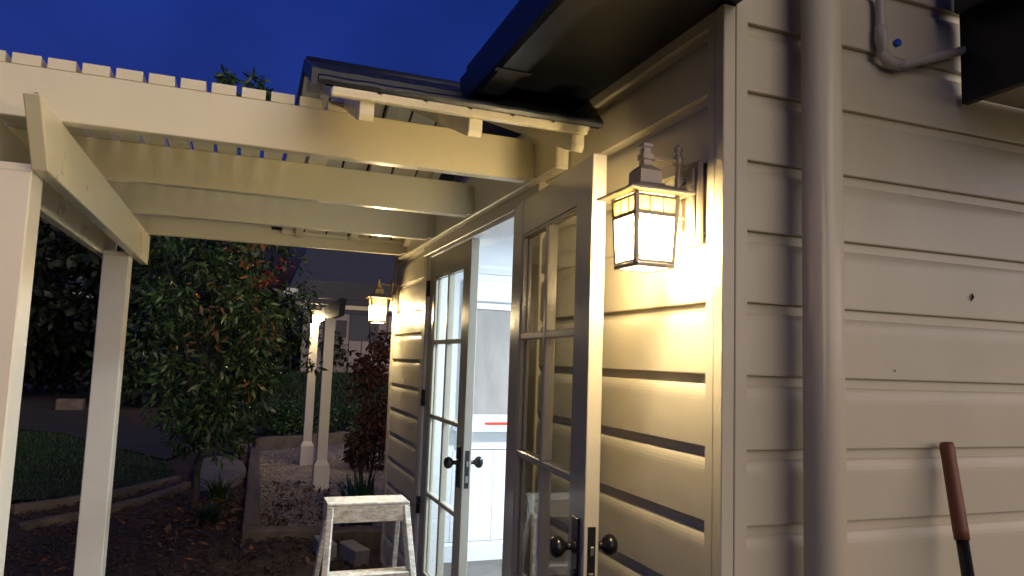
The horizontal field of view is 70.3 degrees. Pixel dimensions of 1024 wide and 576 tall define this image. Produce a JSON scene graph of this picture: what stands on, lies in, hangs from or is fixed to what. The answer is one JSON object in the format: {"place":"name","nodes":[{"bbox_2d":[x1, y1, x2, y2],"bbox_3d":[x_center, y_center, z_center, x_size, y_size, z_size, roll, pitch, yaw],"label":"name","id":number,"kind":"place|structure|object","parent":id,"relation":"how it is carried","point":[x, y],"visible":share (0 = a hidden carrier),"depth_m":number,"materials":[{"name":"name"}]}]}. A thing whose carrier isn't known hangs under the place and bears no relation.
{"place":"outdoors","nodes":[
{"label":"outdoors","id":0,"kind":"place"},
{"bbox_2d":[11,428,176,500],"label":"lawn","id":1,"kind":"structure","parent":0,"point":[67,478],"depth_m":8.46,"materials":[{"name":"plant"}]},
{"bbox_2d":[18,402,197,458],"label":"paved path","id":2,"kind":"structure","parent":0,"point":[48,417],"depth_m":12.77,"materials":[{"name":"grey concrete"}]},
{"bbox_2d":[55,398,84,409],"bbox_3d":[-9.311,2.504,15.308,0.500,0.330,0.300,4,-6,-20],"label":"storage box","id":3,"kind":"object","parent":2,"relation":"on","point":[68,404],"visible":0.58,"depth_m":15.19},
{"bbox_2d":[11,357,381,566],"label":"ground","id":4,"kind":"structure","parent":0,"point":[185,467],"depth_m":15.28,"materials":[{"name":"soil"}]},
{"bbox_2d":[24,217,123,377],"bbox_3d":[-11.669,-1.464,16.639,5.852,8.133,4.144,7,-7,-40],"label":"garden tree","id":5,"kind":"object","parent":4,"relation":"on","point":[45,328],"visible":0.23,"depth_m":16.74,"materials":[{"name":"green plant"}]},
{"bbox_2d":[10,476,180,514],"bbox_3d":[-3.983,2.052,7.161,0.186,0.142,1.896,0,-6,19],"label":"timber edging","id":6,"kind":"object","parent":4,"relation":"on","point":[39,505],"visible":0.57,"depth_m":6.74,"materials":[{"name":"brown wood"}]},
{"bbox_2d":[19,482,190,530],"bbox_3d":[-3.601,2.024,6.718,0.207,0.137,2.073,1,-6,11],"label":"timber edging","id":7,"kind":"object","parent":4,"relation":"on","point":[65,518],"visible":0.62,"depth_m":6.52,"materials":[{"name":"brown wood"}]},
{"bbox_2d":[46,273,197,382],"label":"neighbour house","id":8,"kind":"structure","parent":4,"relation":"on","point":[81,284],"depth_m":26.29,"materials":[{"name":"grey"}]},
{"bbox_2d":[59,235,286,407],"bbox_3d":[-7.970,0.443,17.252,5.066,5.278,4.136,4,-6,-20],"label":"garden tree","id":9,"kind":"object","parent":4,"relation":"on","point":[96,260],"visible":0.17,"depth_m":16.31,"materials":[{"name":"green plant"}]},
{"bbox_2d":[22,293,355,395],"bbox_3d":[-11.283,1.596,19.785,14.074,3.451,2.474,4,-6,-20],"label":"hedge","id":10,"kind":"object","parent":4,"relation":"on","point":[70,366],"visible":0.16,"depth_m":19.21,"materials":[{"name":"green plant"}]},
{"bbox_2d":[3,446,381,575],"bbox_3d":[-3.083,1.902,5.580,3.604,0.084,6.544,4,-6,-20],"label":"mulch","id":11,"kind":"object","parent":4,"relation":"on","point":[66,537],"visible":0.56,"depth_m":5.34,"materials":[{"name":"brown plant"}]},
{"bbox_2d":[25,480,364,575],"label":"fallen leaves","id":12,"kind":"object","parent":11,"relation":"on","point":[235,507],"visible":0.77,"depth_m":6.15,"materials":[{"name":"brown plant"}]},
{"bbox_2d":[187,501,231,525],"bbox_3d":[-2.548,1.882,6.109,0.422,0.212,0.462,4,-6,-20],"label":"grass tuft","id":13,"kind":"object","parent":11,"relation":"on","point":[209,514],"visible":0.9,"depth_m":6.08,"materials":[{"name":"green plant"}]},
{"bbox_2d":[200,473,236,502],"bbox_3d":[-2.849,1.913,7.044,0.463,0.315,0.556,4,-6,-20],"label":"grass tuft","id":14,"kind":"object","parent":11,"relation":"on","point":[218,490],"visible":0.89,"depth_m":7.03,"materials":[{"name":"green plant"}]},
{"bbox_2d":[200,456,246,491],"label":"stone slab","id":15,"kind":"structure","parent":11,"relation":"on","point":[228,471],"depth_m":8.23,"materials":[{"name":"grey stone"}]},
{"bbox_2d":[121,63,327,514],"bbox_3d":[-2.711,-0.072,6.923,1.893,4.362,2.019,4,-6,-20],"label":"leafy tree","id":16,"kind":"object","parent":11,"relation":"on","point":[209,415],"visible":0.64,"depth_m":6.55,"materials":[{"name":"green plant"}]},
{"bbox_2d":[0,50,568,575],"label":"pergola","id":17,"kind":"object","parent":11,"relation":"on","point":[84,164],"visible":0.98,"depth_m":2.65,"materials":[{"name":"paint"}]},
{"bbox_2d":[313,535,336,560],"bbox_3d":[-1.359,1.887,5.274,0.110,0.120,0.300,5,-6,-26],"label":"brick","id":18,"kind":"object","parent":11,"relation":"on","point":[333,554],"visible":0.42,"depth_m":5.17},
{"bbox_2d":[339,540,369,567],"bbox_3d":[-1.120,1.883,5.150,0.110,0.120,0.300,6,-7,-34],"label":"brick","id":19,"kind":"object","parent":11,"relation":"on","point":[354,553],"visible":0.92,"depth_m":5.06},
{"bbox_2d":[313,495,415,575],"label":"step ladder","id":20,"kind":"object","parent":11,"relation":"on","point":[395,508],"visible":1,"depth_m":3.00,"materials":[{"name":"weathered wood"}]},
{"bbox_2d":[242,447,260,532],"bbox_3d":[-2.911,2.177,8.176,0.140,0.169,4.952,4,-6,-19],"label":"timber edging","id":21,"kind":"object","parent":4,"relation":"on","point":[252,516],"visible":0.94,"depth_m":7.10,"materials":[{"name":"brown wood"}]},
{"bbox_2d":[210,396,384,438],"bbox_3d":[-2.934,2.399,13.048,4.925,0.900,0.905,4,-6,-20],"label":"hedge","id":22,"kind":"object","parent":4,"relation":"on","point":[285,417],"visible":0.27,"depth_m":12.63,"materials":[{"name":"green plant"}]},
{"bbox_2d":[252,431,349,450],"bbox_3d":[-3.244,2.436,11.485,0.127,0.289,1.836,-3,-7,40],"label":"timber edging","id":23,"kind":"object","parent":4,"relation":"on","point":[269,443],"visible":0.47,"depth_m":11.18,"materials":[{"name":"brown wood"}]},
{"bbox_2d":[242,525,380,548],"bbox_3d":[-1.521,1.976,5.726,1.133,0.181,0.149,3,-6,-12],"label":"timber edging","id":24,"kind":"object","parent":4,"relation":"on","point":[369,537],"visible":0.54,"depth_m":5.69,"materials":[{"name":"brown wood"}]},
{"bbox_2d":[283,248,394,374],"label":"neighbour house","id":25,"kind":"structure","parent":4,"relation":"on","point":[352,267],"depth_m":21.87,"materials":[{"name":"grey metal"}]},
{"bbox_2d":[335,320,346,336],"bbox_3d":[-5.107,1.205,21.534,0.400,0.500,0.039,4,-6,-20],"label":"window","id":26,"kind":"structure","parent":25,"relation":"in","point":[341,325],"depth_m":21.53,"materials":[{"name":"grey glass"}]},
{"bbox_2d":[349,314,378,365],"bbox_3d":[-4.440,1.627,21.743,0.850,2.050,0.049,4,-6,-20],"label":"door","id":27,"kind":"structure","parent":25,"relation":"in","point":[359,325],"depth_m":21.73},
{"bbox_2d":[341,416,384,472],"bbox_3d":[-1.785,2.092,9.470,0.857,0.867,0.742,3,-6,-7],"label":"shrub","id":28,"kind":"object","parent":4,"relation":"on","point":[352,430],"visible":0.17,"depth_m":9.34,"materials":[{"name":"brown plant"}]},
{"bbox_2d":[272,0,1023,575],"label":"weatherboard house","id":29,"kind":"structure","parent":4,"relation":"on","point":[654,426],"depth_m":1.88,"materials":[{"name":"beige paint"}]},
{"bbox_2d":[364,279,398,323],"bbox_3d":[-0.891,0.086,4.968,0.212,0.308,0.168,4,-6,-20],"label":"wall lantern","id":30,"kind":"object","parent":29,"relation":"attached to","point":[378,298],"depth_m":4.94,"materials":[{"name":"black glass"}]},
{"bbox_2d":[416,239,482,575],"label":"door","id":31,"kind":"structure","parent":29,"relation":"in","point":[464,257],"depth_m":3.65,"materials":[{"name":"paint"}]},
{"bbox_2d":[452,280,511,448],"bbox_3d":[0.386,0.580,5.347,1.660,1.185,0.200,4,-6,-20],"label":"window","id":32,"kind":"structure","parent":29,"relation":"in","point":[490,404],"depth_m":5.22,"materials":[{"name":"white glass"}]},
{"bbox_2d":[502,153,617,575],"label":"door","id":33,"kind":"structure","parent":29,"relation":"in","point":[576,192],"depth_m":2.14,"materials":[{"name":"paint"}]},
{"bbox_2d":[597,142,703,272],"bbox_3d":[0.333,-0.196,1.712,0.212,0.308,0.168,4,-6,-20],"label":"wall lantern","id":34,"kind":"object","parent":29,"relation":"attached to","point":[646,200],"depth_m":1.69,"materials":[{"name":"white glass"}]},
{"bbox_2d":[801,0,846,575],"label":"downpipe","id":35,"kind":"object","parent":29,"relation":"attached to","point":[824,449],"visible":1,"depth_m":1.59,"materials":[{"name":"white metal"}]},
{"bbox_2d":[874,0,965,70],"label":"water pipe","id":36,"kind":"object","parent":29,"relation":"attached to","point":[886,58],"visible":0.89,"depth_m":1.82,"materials":[{"name":"beige"}]},
{"bbox_2d":[954,0,1023,108],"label":"eave box","id":37,"kind":"object","parent":29,"relation":"attached to","point":[992,42],"visible":1,"depth_m":1.84,"materials":[{"name":"grey metal"}]},
{"bbox_2d":[939,442,974,575],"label":"long handled tool","id":38,"kind":"object","parent":4,"relation":"on","point":[958,517],"visible":1,"depth_m":1.72,"materials":[{"name":"black metal"}]},
{"bbox_2d":[233,437,247,456],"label":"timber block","id":39,"kind":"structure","parent":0,"point":[242,445],"depth_m":10.09,"materials":[{"name":"wood"}]},
{"bbox_2d":[0,0,518,353],"label":"sky","id":40,"kind":"structure","parent":0,"point":[189,39],"materials":[{"name":"blue"}]},
{"bbox_2d":[249,442,384,527],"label":"gravel path","id":41,"kind":"structure","parent":0,"point":[334,492],"depth_m":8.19,"materials":[{"name":"grey gravel"}]},
{"bbox_2d":[288,279,393,489],"bbox_3d":[-1.562,1.255,9.647,2.680,2.290,3.500,4,-6,-20],"label":"pergola","id":42,"kind":"object","parent":41,"relation":"on","point":[336,299],"visible":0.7,"depth_m":8.09,"materials":[{"name":"paint"}]},
{"bbox_2d":[311,304,321,323],"bbox_3d":[-2.594,0.327,9.688,0.168,0.308,0.212,4,-6,-20],"label":"wall lantern","id":43,"kind":"object","parent":42,"relation":"attached to","point":[317,313],"depth_m":9.63,"materials":[{"name":"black glass"}]},
{"bbox_2d":[332,469,377,525],"bbox_3d":[-1.345,1.778,6.177,0.422,0.515,0.455,4,-6,-20],"label":"strap plant","id":44,"kind":"object","parent":41,"relation":"on","point":[359,488],"visible":0.31,"depth_m":6.11,"materials":[{"name":"green plant"}]},
{"bbox_2d":[343,323,390,489],"bbox_3d":[-1.324,1.246,6.996,0.595,1.802,0.595,4,-6,-20],"label":"rust shrub","id":45,"kind":"object","parent":41,"relation":"on","point":[375,413],"visible":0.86,"depth_m":6.94,"materials":[{"name":"red plant"}]},
{"bbox_2d":[249,370,388,437],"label":"lawn","id":46,"kind":"structure","parent":0,"point":[258,429],"depth_m":16.98,"materials":[{"name":"plant"}]},
{"bbox_2d":[485,422,506,424],"bbox_3d":[-0.052,0.949,5.089,0.304,0.017,0.050,4,-6,-21],"label":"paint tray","id":47,"kind":"object","parent":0,"point":[495,423],"visible":0.55,"depth_m":5.04,"materials":[{"name":"red plastic"}]}
]}

